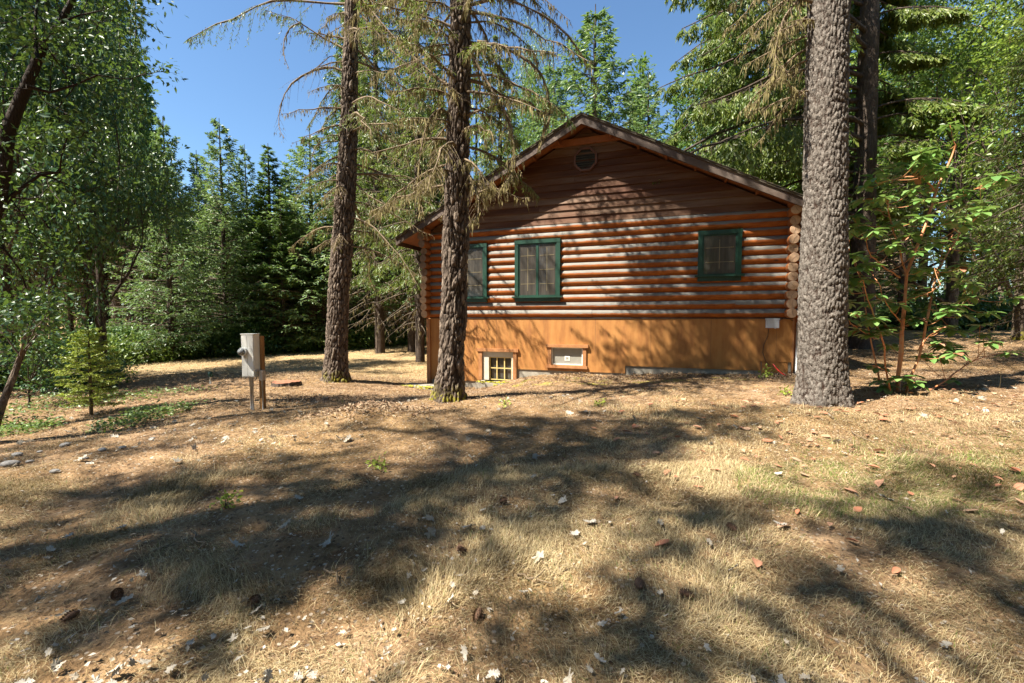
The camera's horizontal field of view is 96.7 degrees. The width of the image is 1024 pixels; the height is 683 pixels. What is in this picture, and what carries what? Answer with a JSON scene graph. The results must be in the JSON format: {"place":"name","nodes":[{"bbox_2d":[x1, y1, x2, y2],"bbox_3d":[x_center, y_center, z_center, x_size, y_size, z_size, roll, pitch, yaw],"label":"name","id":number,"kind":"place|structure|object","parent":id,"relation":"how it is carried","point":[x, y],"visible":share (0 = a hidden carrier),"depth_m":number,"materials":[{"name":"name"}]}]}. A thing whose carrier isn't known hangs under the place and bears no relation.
{"place":"outdoors","nodes":[
{"label":"outdoors","id":0,"kind":"place"},
{"bbox_2d":[0,318,1023,682],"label":"ground","id":1,"kind":"structure","parent":0,"point":[42,586],"depth_m":3.02,"materials":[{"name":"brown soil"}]},
{"bbox_2d":[0,332,45,391],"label":"shrub","id":2,"kind":"object","parent":1,"relation":"on","point":[5,373],"visible":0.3,"depth_m":10.53,"materials":[{"name":"green plant"}]},
{"bbox_2d":[0,326,85,407],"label":"shrub","id":3,"kind":"object","parent":1,"relation":"on","point":[26,363],"visible":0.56,"depth_m":8.35,"materials":[{"name":"green plant"}]},
{"bbox_2d":[0,261,89,425],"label":"leaning sapling","id":4,"kind":"object","parent":1,"relation":"on","point":[27,323],"visible":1,"depth_m":5.80,"materials":[{"name":"green plant"}]},
{"bbox_2d":[9,0,101,334],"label":"fir tree","id":5,"kind":"object","parent":1,"relation":"on","point":[30,257],"visible":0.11,"depth_m":18.50,"materials":[{"name":"green plant"}]},
{"bbox_2d":[0,54,130,336],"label":"broadleaf tree","id":6,"kind":"object","parent":1,"relation":"on","point":[18,276],"visible":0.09,"depth_m":18.15,"materials":[{"name":"green plant"}]},
{"bbox_2d":[19,324,112,365],"bbox_3d":[-14.637,0.413,14.678,2.976,1.999,2.654,1,3,14],"label":"shrub","id":7,"kind":"object","parent":1,"relation":"on","point":[63,340],"visible":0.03,"depth_m":14.56,"materials":[{"name":"green plant"}]},
{"bbox_2d":[42,94,93,336],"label":"fir tree","id":8,"kind":"object","parent":1,"relation":"on","point":[70,318],"visible":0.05,"depth_m":20.10,"materials":[{"name":"green plant"}]},
{"bbox_2d":[60,608,79,623],"bbox_3d":[-2.044,1.272,2.108,0.054,0.054,0.071,1,7,14],"label":"pine cone","id":9,"kind":"object","parent":1,"relation":"on","point":[69,616],"visible":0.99,"depth_m":2.10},
{"bbox_2d":[0,343,143,398],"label":"shrub","id":10,"kind":"object","parent":1,"relation":"on","point":[52,379],"visible":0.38,"depth_m":10.11,"materials":[{"name":"green plant"}]},
{"bbox_2d":[22,331,142,363],"bbox_3d":[-14.287,0.429,14.992,3.030,1.762,3.398,2,3,30],"label":"shrub","id":11,"kind":"object","parent":1,"relation":"on","point":[69,352],"visible":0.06,"depth_m":14.86,"materials":[{"name":"green plant"}]},
{"bbox_2d":[62,11,114,329],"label":"fir tree","id":12,"kind":"object","parent":1,"relation":"on","point":[86,313],"visible":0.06,"depth_m":20.66,"materials":[{"name":"green plant"}]},
{"bbox_2d":[43,327,137,414],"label":"fir sapling","id":13,"kind":"object","parent":1,"relation":"on","point":[90,375],"visible":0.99,"depth_m":7.58,"materials":[{"name":"green plant"}]},
{"bbox_2d":[0,0,188,347],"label":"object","id":14,"kind":"object","parent":1,"relation":"on","point":[39,53],"visible":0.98,"depth_m":6.68,"materials":[{"name":"green plant"}]},
{"bbox_2d":[43,354,147,377],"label":"shrub","id":15,"kind":"object","parent":1,"relation":"on","point":[121,362],"visible":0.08,"depth_m":12.45,"materials":[{"name":"green plant"}]},
{"bbox_2d":[21,0,172,323],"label":"fir tree","id":16,"kind":"object","parent":1,"relation":"on","point":[105,276],"visible":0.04,"depth_m":20.81,"materials":[{"name":"green plant"}]},
{"bbox_2d":[0,0,198,364],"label":"broadleaf tree","id":17,"kind":"object","parent":1,"relation":"on","point":[114,115],"visible":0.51,"depth_m":11.52,"materials":[{"name":"green plant"}]},
{"bbox_2d":[0,0,201,375],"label":"broadleaf tree","id":18,"kind":"object","parent":1,"relation":"on","point":[56,205],"visible":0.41,"depth_m":10.67,"materials":[{"name":"green plant"}]},
{"bbox_2d":[80,7,135,334],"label":"fir tree","id":19,"kind":"object","parent":1,"relation":"on","point":[115,305],"depth_m":27.39,"materials":[{"name":"green plant"}]},
{"bbox_2d":[0,385,217,437],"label":"ground cover","id":20,"kind":"object","parent":1,"relation":"on","point":[26,426],"visible":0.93,"depth_m":7.01,"materials":[{"name":"green plant"}]},
{"bbox_2d":[110,587,123,600],"bbox_3d":[-1.996,1.275,2.300,0.054,0.054,0.071,-2,2,-36],"label":"pine cone","id":21,"kind":"object","parent":1,"relation":"on","point":[117,593],"visible":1,"depth_m":2.29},
{"bbox_2d":[40,322,194,364],"bbox_3d":[-14.143,0.249,15.988,4.643,2.629,4.572,2,4,38],"label":"shrub","id":22,"kind":"object","parent":1,"relation":"on","point":[109,338],"visible":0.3,"depth_m":15.76,"materials":[{"name":"green plant"}]},
{"bbox_2d":[58,311,177,353],"bbox_3d":[-14.550,0.121,16.996,3.971,2.549,3.541,3,4,44],"label":"shrub","id":23,"kind":"object","parent":1,"relation":"on","point":[119,330],"visible":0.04,"depth_m":16.68,"materials":[{"name":"green plant"}]},
{"bbox_2d":[105,23,154,334],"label":"fir tree","id":24,"kind":"object","parent":1,"relation":"on","point":[129,247],"visible":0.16,"depth_m":19.15,"materials":[{"name":"green plant"}]},
{"bbox_2d":[91,1,169,319],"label":"fir tree","id":25,"kind":"object","parent":1,"relation":"on","point":[121,45],"visible":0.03,"depth_m":22.48,"materials":[{"name":"green plant"}]},
{"bbox_2d":[98,325,163,365],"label":"shrub","id":26,"kind":"object","parent":1,"relation":"on","point":[133,351],"visible":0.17,"depth_m":15.55,"materials":[{"name":"green plant"}]},
{"bbox_2d":[88,64,177,326],"bbox_3d":[-23.846,-8.855,29.344,5.705,18.252,5.753,-2,3,-29],"label":"fir tree","id":27,"kind":"object","parent":1,"relation":"on","point":[146,88],"visible":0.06,"depth_m":28.98,"materials":[{"name":"green plant"}]},
{"bbox_2d":[110,18,163,327],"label":"fir tree","id":28,"kind":"object","parent":1,"relation":"on","point":[139,108],"visible":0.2,"depth_m":19.12,"materials":[{"name":"green plant"}]},
{"bbox_2d":[127,0,152,137],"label":"fir tree","id":29,"kind":"object","parent":1,"relation":"on","point":[144,49],"visible":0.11,"depth_m":31.86,"materials":[{"name":"green plant"}]},
{"bbox_2d":[109,103,181,328],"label":"fir tree","id":30,"kind":"object","parent":1,"relation":"on","point":[146,126],"visible":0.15,"depth_m":21.64,"materials":[{"name":"green plant"}]},
{"bbox_2d":[118,338,192,364],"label":"shrub","id":31,"kind":"object","parent":1,"relation":"on","point":[169,355],"visible":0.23,"depth_m":16.39,"materials":[{"name":"green plant"}]},
{"bbox_2d":[92,116,241,360],"bbox_3d":[-12.617,-3.570,16.849,4.248,9.318,4.520,3,4,42],"label":"fir tree","id":32,"kind":"object","parent":1,"relation":"on","point":[167,297],"visible":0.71,"depth_m":16.67,"materials":[{"name":"green plant"}]},
{"bbox_2d":[137,322,217,360],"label":"shrub","id":33,"kind":"object","parent":1,"relation":"on","point":[180,341],"visible":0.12,"depth_m":17.42,"materials":[{"name":"green plant"}]},
{"bbox_2d":[142,336,213,360],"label":"shrub","id":34,"kind":"object","parent":1,"relation":"on","point":[187,357],"visible":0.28,"depth_m":17.44,"materials":[{"name":"green plant"}]},
{"bbox_2d":[137,152,240,327],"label":"fir tree","id":35,"kind":"object","parent":1,"relation":"on","point":[192,169],"visible":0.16,"depth_m":20.98,"materials":[{"name":"green plant"}]},
{"bbox_2d":[163,315,235,358],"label":"shrub","id":36,"kind":"object","parent":1,"relation":"on","point":[207,350],"visible":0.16,"depth_m":17.86,"materials":[{"name":"green plant"}]},
{"bbox_2d":[161,200,241,315],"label":"fir tree","id":37,"kind":"object","parent":1,"relation":"on","point":[206,249],"visible":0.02,"depth_m":23.78,"materials":[{"name":"green plant"}]},
{"bbox_2d":[155,117,288,341],"bbox_3d":[-12.010,-4.162,18.976,4.799,10.184,4.700,-2,3,-30],"label":"fir tree","id":38,"kind":"object","parent":1,"relation":"on","point":[223,228],"visible":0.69,"depth_m":18.76,"materials":[{"name":"green plant"}]},
{"bbox_2d":[209,489,242,509],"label":"weed","id":39,"kind":"object","parent":1,"relation":"on","point":[226,495],"visible":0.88,"depth_m":3.34,"materials":[{"name":"green plant"}]},
{"bbox_2d":[216,181,258,315],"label":"fir tree","id":40,"kind":"object","parent":1,"relation":"on","point":[230,244],"visible":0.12,"depth_m":20.01,"materials":[{"name":"green plant"}]},
{"bbox_2d":[204,317,273,357],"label":"shrub","id":41,"kind":"object","parent":1,"relation":"on","point":[223,339],"visible":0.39,"depth_m":18.35,"materials":[{"name":"green plant"}]},
{"bbox_2d":[205,144,291,329],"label":"fir tree","id":42,"kind":"object","parent":1,"relation":"on","point":[248,167],"visible":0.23,"depth_m":19.99,"materials":[{"name":"green plant"}]},
{"bbox_2d":[237,333,265,409],"bbox_3d":[-4.076,0.630,7.160,0.313,1.507,0.315,0,3,9],"label":"meter pedestal","id":43,"kind":"object","parent":1,"relation":"on","point":[251,351],"visible":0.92,"depth_m":7.14,"materials":[{"name":"paint"}]},
{"bbox_2d":[208,309,297,357],"bbox_3d":[-10.783,-0.101,19.216,3.716,2.617,3.314,2,3,28],"label":"shrub","id":44,"kind":"object","parent":1,"relation":"on","point":[265,337],"visible":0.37,"depth_m":18.83,"materials":[{"name":"green plant"}]},
{"bbox_2d":[247,594,260,607],"bbox_3d":[-1.274,1.280,2.248,0.054,0.054,0.071,0,-5,1],"label":"pine cone","id":45,"kind":"object","parent":1,"relation":"on","point":[255,598],"visible":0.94,"depth_m":2.24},
{"bbox_2d":[224,330,301,354],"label":"shrub","id":46,"kind":"object","parent":1,"relation":"on","point":[279,350],"visible":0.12,"depth_m":18.99,"materials":[{"name":"green plant"}]},
{"bbox_2d":[218,144,320,341],"bbox_3d":[-10.585,-3.893,19.697,4.236,9.295,3.678,1,3,11],"label":"fir tree","id":47,"kind":"object","parent":1,"relation":"on","point":[266,189],"visible":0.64,"depth_m":19.43,"materials":[{"name":"green plant"}]},
{"bbox_2d":[239,195,300,321],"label":"fir tree","id":48,"kind":"object","parent":1,"relation":"on","point":[260,209],"visible":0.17,"depth_m":20.07,"materials":[{"name":"green plant"}]},
{"bbox_2d":[255,189,306,352],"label":"fir tree","id":49,"kind":"object","parent":1,"relation":"on","point":[280,252],"visible":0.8,"depth_m":19.28,"materials":[{"name":"green plant"}]},
{"bbox_2d":[271,380,301,386],"bbox_3d":[-4.987,0.988,10.046,0.713,0.232,0.735,0,3,0],"label":"stump","id":50,"kind":"object","parent":1,"relation":"on","point":[290,383],"visible":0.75,"depth_m":9.91,"materials":[{"name":"brown wood"}]},
{"bbox_2d":[273,161,308,328],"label":"fir tree","id":51,"kind":"object","parent":1,"relation":"on","point":[284,186],"visible":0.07,"depth_m":21.57,"materials":[{"name":"green plant"}]},
{"bbox_2d":[270,329,325,353],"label":"shrub","id":52,"kind":"object","parent":1,"relation":"on","point":[310,342],"visible":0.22,"depth_m":19.98,"materials":[{"name":"green plant"}]},
{"bbox_2d":[232,132,374,347],"bbox_3d":[-9.316,-4.385,20.963,6.493,10.257,6.359,-2,4,-34],"label":"fir tree","id":53,"kind":"object","parent":1,"relation":"on","point":[309,199],"visible":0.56,"depth_m":20.05,"materials":[{"name":"green plant"}]},
{"bbox_2d":[287,328,324,352],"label":"shrub","id":54,"kind":"object","parent":1,"relation":"on","point":[308,346],"visible":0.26,"depth_m":19.87,"materials":[{"name":"green plant"}]},
{"bbox_2d":[183,0,446,382],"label":"fir tree","id":55,"kind":"object","parent":1,"relation":"on","point":[336,353],"visible":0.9,"depth_m":10.46,"materials":[{"name":"green plant"}]},
{"bbox_2d":[294,216,360,348],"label":"fir tree","id":56,"kind":"object","parent":1,"relation":"on","point":[324,311],"visible":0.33,"depth_m":20.50,"materials":[{"name":"green plant"}]},
{"bbox_2d":[307,0,383,328],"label":"fir tree","id":57,"kind":"object","parent":1,"relation":"on","point":[338,80],"visible":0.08,"depth_m":23.02,"materials":[{"name":"green plant"}]},
{"bbox_2d":[322,323,394,350],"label":"shrub","id":58,"kind":"object","parent":1,"relation":"on","point":[365,344],"visible":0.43,"depth_m":21.10,"materials":[{"name":"green plant"}]},
{"bbox_2d":[347,318,387,348],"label":"shrub","id":59,"kind":"object","parent":1,"relation":"on","point":[358,336],"visible":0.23,"depth_m":21.46,"materials":[{"name":"green plant"}]},
{"bbox_2d":[317,0,425,353],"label":"fir tree","id":60,"kind":"object","parent":1,"relation":"on","point":[379,313],"visible":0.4,"depth_m":18.39,"materials":[{"name":"green plant"}]},
{"bbox_2d":[365,451,390,471],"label":"weed","id":61,"kind":"object","parent":1,"relation":"on","point":[376,463],"visible":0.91,"depth_m":4.03,"materials":[{"name":"green plant"}]},
{"bbox_2d":[356,84,407,344],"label":"fir tree","id":62,"kind":"object","parent":1,"relation":"on","point":[395,323],"visible":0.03,"depth_m":22.30,"materials":[{"name":"green plant"}]},
{"bbox_2d":[357,323,407,348],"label":"shrub","id":63,"kind":"object","parent":1,"relation":"on","point":[393,337],"visible":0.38,"depth_m":22.03,"materials":[{"name":"green plant"}]},
{"bbox_2d":[361,128,442,351],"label":"fir tree","id":64,"kind":"object","parent":1,"relation":"on","point":[411,340],"visible":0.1,"depth_m":18.78,"materials":[{"name":"green plant"}]},
{"bbox_2d":[365,2,448,361],"bbox_3d":[-3.281,-6.828,15.676,3.729,15.947,4.084,-1,3,-10],"label":"fir tree","id":65,"kind":"object","parent":1,"relation":"on","point":[400,281],"visible":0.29,"depth_m":15.49,"materials":[{"name":"green plant"}]},
{"bbox_2d":[400,383,433,390],"bbox_3d":[-2.286,1.215,11.364,1.009,0.317,0.537,1,3,19],"label":"concrete step","id":66,"kind":"object","parent":1,"relation":"on","point":[424,386],"visible":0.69,"depth_m":11.20,"materials":[{"name":"concrete"}]},
{"bbox_2d":[424,23,446,318],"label":"fir tree","id":67,"kind":"object","parent":1,"relation":"on","point":[441,77],"visible":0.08,"depth_m":25.25,"materials":[{"name":"green plant"}]},
{"bbox_2d":[323,0,598,403],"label":"fir tree","id":68,"kind":"object","parent":1,"relation":"on","point":[461,183],"visible":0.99,"depth_m":6.89,"materials":[{"name":"green plant"}]},
{"bbox_2d":[472,607,483,622],"bbox_3d":[-0.159,1.282,2.132,0.054,0.054,0.071,1,25,13],"label":"pine cone","id":69,"kind":"object","parent":1,"relation":"on","point":[477,613],"visible":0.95,"depth_m":2.13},
{"bbox_2d":[471,30,526,180],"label":"fir tree","id":70,"kind":"object","parent":1,"relation":"on","point":[500,154],"visible":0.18,"depth_m":18.37,"materials":[{"name":"green plant"}]},
{"bbox_2d":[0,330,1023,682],"bbox_3d":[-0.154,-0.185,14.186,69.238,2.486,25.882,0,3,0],"label":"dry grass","id":71,"kind":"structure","parent":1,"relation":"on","point":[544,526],"depth_m":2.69,"materials":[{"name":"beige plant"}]},
{"bbox_2d":[7,373,1023,682],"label":"leaf fragments","id":72,"kind":"object","parent":1,"relation":"on","point":[753,677],"visible":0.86,"depth_m":2.28,"materials":[{"name":"beige plant"}]},
{"bbox_2d":[15,38,1023,334],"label":"trees","id":73,"kind":"object","parent":1,"relation":"on","point":[639,66],"visible":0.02,"depth_m":33.47,"materials":[{"name":"green plant"}]},
{"bbox_2d":[256,371,795,426],"bbox_3d":[0.760,0.861,8.718,10.548,0.522,4.472,-1,3,-21],"label":"leaf debris","id":74,"kind":"object","parent":1,"relation":"on","point":[367,404],"visible":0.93,"depth_m":7.98,"materials":[{"name":"dry leaves"}]},
{"bbox_2d":[482,0,601,174],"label":"fir tree","id":75,"kind":"object","parent":1,"relation":"on","point":[527,82],"visible":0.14,"depth_m":24.79,"materials":[{"name":"green plant"}]},
{"bbox_2d":[516,63,577,154],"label":"fir tree","id":76,"kind":"object","parent":1,"relation":"on","point":[558,93],"visible":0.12,"depth_m":22.13,"materials":[{"name":"green plant"}]},
{"bbox_2d":[530,4,666,142],"bbox_3d":[3.399,-6.829,19.963,8.752,14.987,8.571,-1,3,-12],"label":"fir tree","id":77,"kind":"object","parent":1,"relation":"on","point":[594,109],"visible":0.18,"depth_m":18.90,"materials":[{"name":"green plant"}]},
{"bbox_2d":[395,112,849,388],"bbox_3d":[3.223,-1.843,14.014,9.970,6.604,8.873,1,3,19],"label":"log cabin","id":78,"kind":"object","parent":1,"relation":"on","point":[604,256],"visible":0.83,"depth_m":10.13,"materials":[{"name":"brown wood"}]},
{"bbox_2d":[466,243,489,302],"bbox_3d":[-1.103,-1.697,11.373,1.155,1.438,0.150,1,3,19],"label":"window","id":79,"kind":"structure","parent":78,"relation":"in","point":[477,273],"depth_m":11.28,"materials":[{"name":"green paint"}]},
{"bbox_2d":[476,348,518,379],"bbox_3d":[-0.346,0.568,11.326,1.105,0.792,0.180,1,3,19],"label":"window","id":80,"kind":"structure","parent":78,"relation":"in","point":[498,364],"depth_m":11.37,"materials":[{"name":"wood"}]},
{"bbox_2d":[512,238,562,301],"bbox_3d":[0.597,-1.677,10.771,1.232,1.459,0.150,1,3,19],"label":"window","id":81,"kind":"structure","parent":78,"relation":"in","point":[537,261],"depth_m":10.76,"materials":[{"name":"green paint"}]},
{"bbox_2d":[545,344,588,368],"bbox_3d":[1.293,0.348,10.697,1.017,0.560,0.125,1,3,19],"label":"window","id":82,"kind":"structure","parent":78,"relation":"in","point":[561,355],"depth_m":10.71,"materials":[{"name":"paint"}]},
{"bbox_2d":[694,228,744,281],"bbox_3d":[4.308,-1.784,9.448,0.948,1.050,0.150,1,3,19],"label":"window","id":83,"kind":"structure","parent":78,"relation":"in","point":[719,251],"depth_m":9.44,"materials":[{"name":"green paint"}]},
{"bbox_2d":[629,72,676,142],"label":"fir tree","id":84,"kind":"object","parent":1,"relation":"on","point":[652,129],"visible":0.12,"depth_m":25.14,"materials":[{"name":"green plant"}]},
{"bbox_2d":[677,0,798,187],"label":"fir tree","id":85,"kind":"object","parent":1,"relation":"on","point":[712,64],"visible":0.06,"depth_m":20.44,"materials":[{"name":"green plant"}]},
{"bbox_2d":[722,0,859,407],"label":"pine tree","id":86,"kind":"object","parent":1,"relation":"on","point":[822,374],"visible":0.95,"depth_m":5.66,"materials":[{"name":"brown plant"}]},
{"bbox_2d":[652,0,990,348],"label":"fir tree","id":87,"kind":"object","parent":1,"relation":"on","point":[778,156],"visible":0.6,"depth_m":12.48,"materials":[{"name":"green plant"}]},
{"bbox_2d":[783,9,912,265],"bbox_3d":[14.181,-10.131,19.465,5.135,19.909,5.179,-2,4,-33],"label":"fir tree","id":88,"kind":"object","parent":1,"relation":"on","point":[855,63],"visible":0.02,"depth_m":18.61,"materials":[{"name":"green plant"}]},
{"bbox_2d":[848,75,907,304],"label":"fir tree","id":89,"kind":"object","parent":1,"relation":"on","point":[881,78],"visible":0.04,"depth_m":18.48,"materials":[{"name":"green plant"}]},
{"bbox_2d":[735,0,1023,331],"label":"broadleaf tree","id":90,"kind":"object","parent":1,"relation":"on","point":[950,295],"visible":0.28,"depth_m":14.24,"materials":[{"name":"green plant"}]},
{"bbox_2d":[848,92,910,307],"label":"fir tree","id":91,"kind":"object","parent":1,"relation":"on","point":[884,292],"visible":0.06,"depth_m":20.57,"materials":[{"name":"green plant"}]},
{"bbox_2d":[752,0,1023,339],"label":"broadleaf tree","id":92,"kind":"object","parent":1,"relation":"on","point":[1016,327],"visible":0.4,"depth_m":12.89,"materials":[{"name":"green plant"}]},
{"bbox_2d":[757,0,1023,304],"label":"broadleaf tree","id":93,"kind":"object","parent":1,"relation":"on","point":[975,151],"visible":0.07,"depth_m":17.37,"materials":[{"name":"green plant"}]},
{"bbox_2d":[883,31,917,303],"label":"fir tree","id":94,"kind":"object","parent":1,"relation":"on","point":[897,270],"visible":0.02,"depth_m":21.98,"materials":[{"name":"green plant"}]},
{"bbox_2d":[875,301,939,329],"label":"shrub","id":95,"kind":"object","parent":1,"relation":"on","point":[886,317],"visible":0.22,"depth_m":17.05,"materials":[{"name":"green plant"}]},
{"bbox_2d":[875,0,963,325],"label":"fir tree","id":96,"kind":"object","parent":1,"relation":"on","point":[914,83],"visible":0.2,"depth_m":16.56,"materials":[{"name":"green plant"}]},
{"bbox_2d":[875,295,988,331],"bbox_3d":[15.481,-0.873,17.175,4.037,2.127,4.100,0,3,2],"label":"shrub","id":97,"kind":"object","parent":1,"relation":"on","point":[932,316],"visible":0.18,"depth_m":16.39,"materials":[{"name":"green plant"}]},
{"bbox_2d":[848,121,1023,394],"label":"madrone shrub","id":98,"kind":"object","parent":1,"relation":"on","point":[930,171],"visible":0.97,"depth_m":6.42,"materials":[{"name":"green plant"}]},
{"bbox_2d":[894,279,1007,329],"bbox_3d":[16.645,-1.199,17.892,3.745,2.799,3.340,0,3,-2],"label":"shrub","id":99,"kind":"object","parent":1,"relation":"on","point":[941,296],"visible":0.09,"depth_m":17.41,"materials":[{"name":"green plant"}]},
{"bbox_2d":[880,4,1023,299],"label":"broadleaf tree","id":100,"kind":"object","parent":1,"relation":"on","point":[968,259],"visible":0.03,"depth_m":21.10,"materials":[{"name":"green plant"}]},
{"bbox_2d":[918,23,985,293],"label":"fir tree","id":101,"kind":"object","parent":1,"relation":"on","point":[971,183],"visible":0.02,"depth_m":24.87,"materials":[{"name":"green plant"}]},
{"bbox_2d":[917,293,1012,329],"bbox_3d":[17.637,-0.987,17.261,3.500,2.104,3.122,2,4,35],"label":"shrub","id":102,"kind":"object","parent":1,"relation":"on","point":[990,318],"visible":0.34,"depth_m":16.70,"materials":[{"name":"green plant"}]},
{"bbox_2d":[927,125,1005,295],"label":"fir tree","id":103,"kind":"object","parent":1,"relation":"on","point":[965,259],"visible":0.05,"depth_m":21.64,"materials":[{"name":"green plant"}]},
{"bbox_2d":[940,3,1023,350],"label":"fir tree","id":104,"kind":"object","parent":1,"relation":"on","point":[1015,239],"visible":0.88,"depth_m":9.72,"materials":[{"name":"green plant"}]},
{"bbox_2d":[967,292,1013,329],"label":"shrub","id":105,"kind":"object","parent":1,"relation":"on","point":[998,293],"visible":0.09,"depth_m":17.01,"materials":[{"name":"green plant"}]},
{"bbox_2d":[12,0,1023,317],"label":"sky","id":106,"kind":"structure","parent":0,"point":[240,86],"materials":[{"name":"blue"}]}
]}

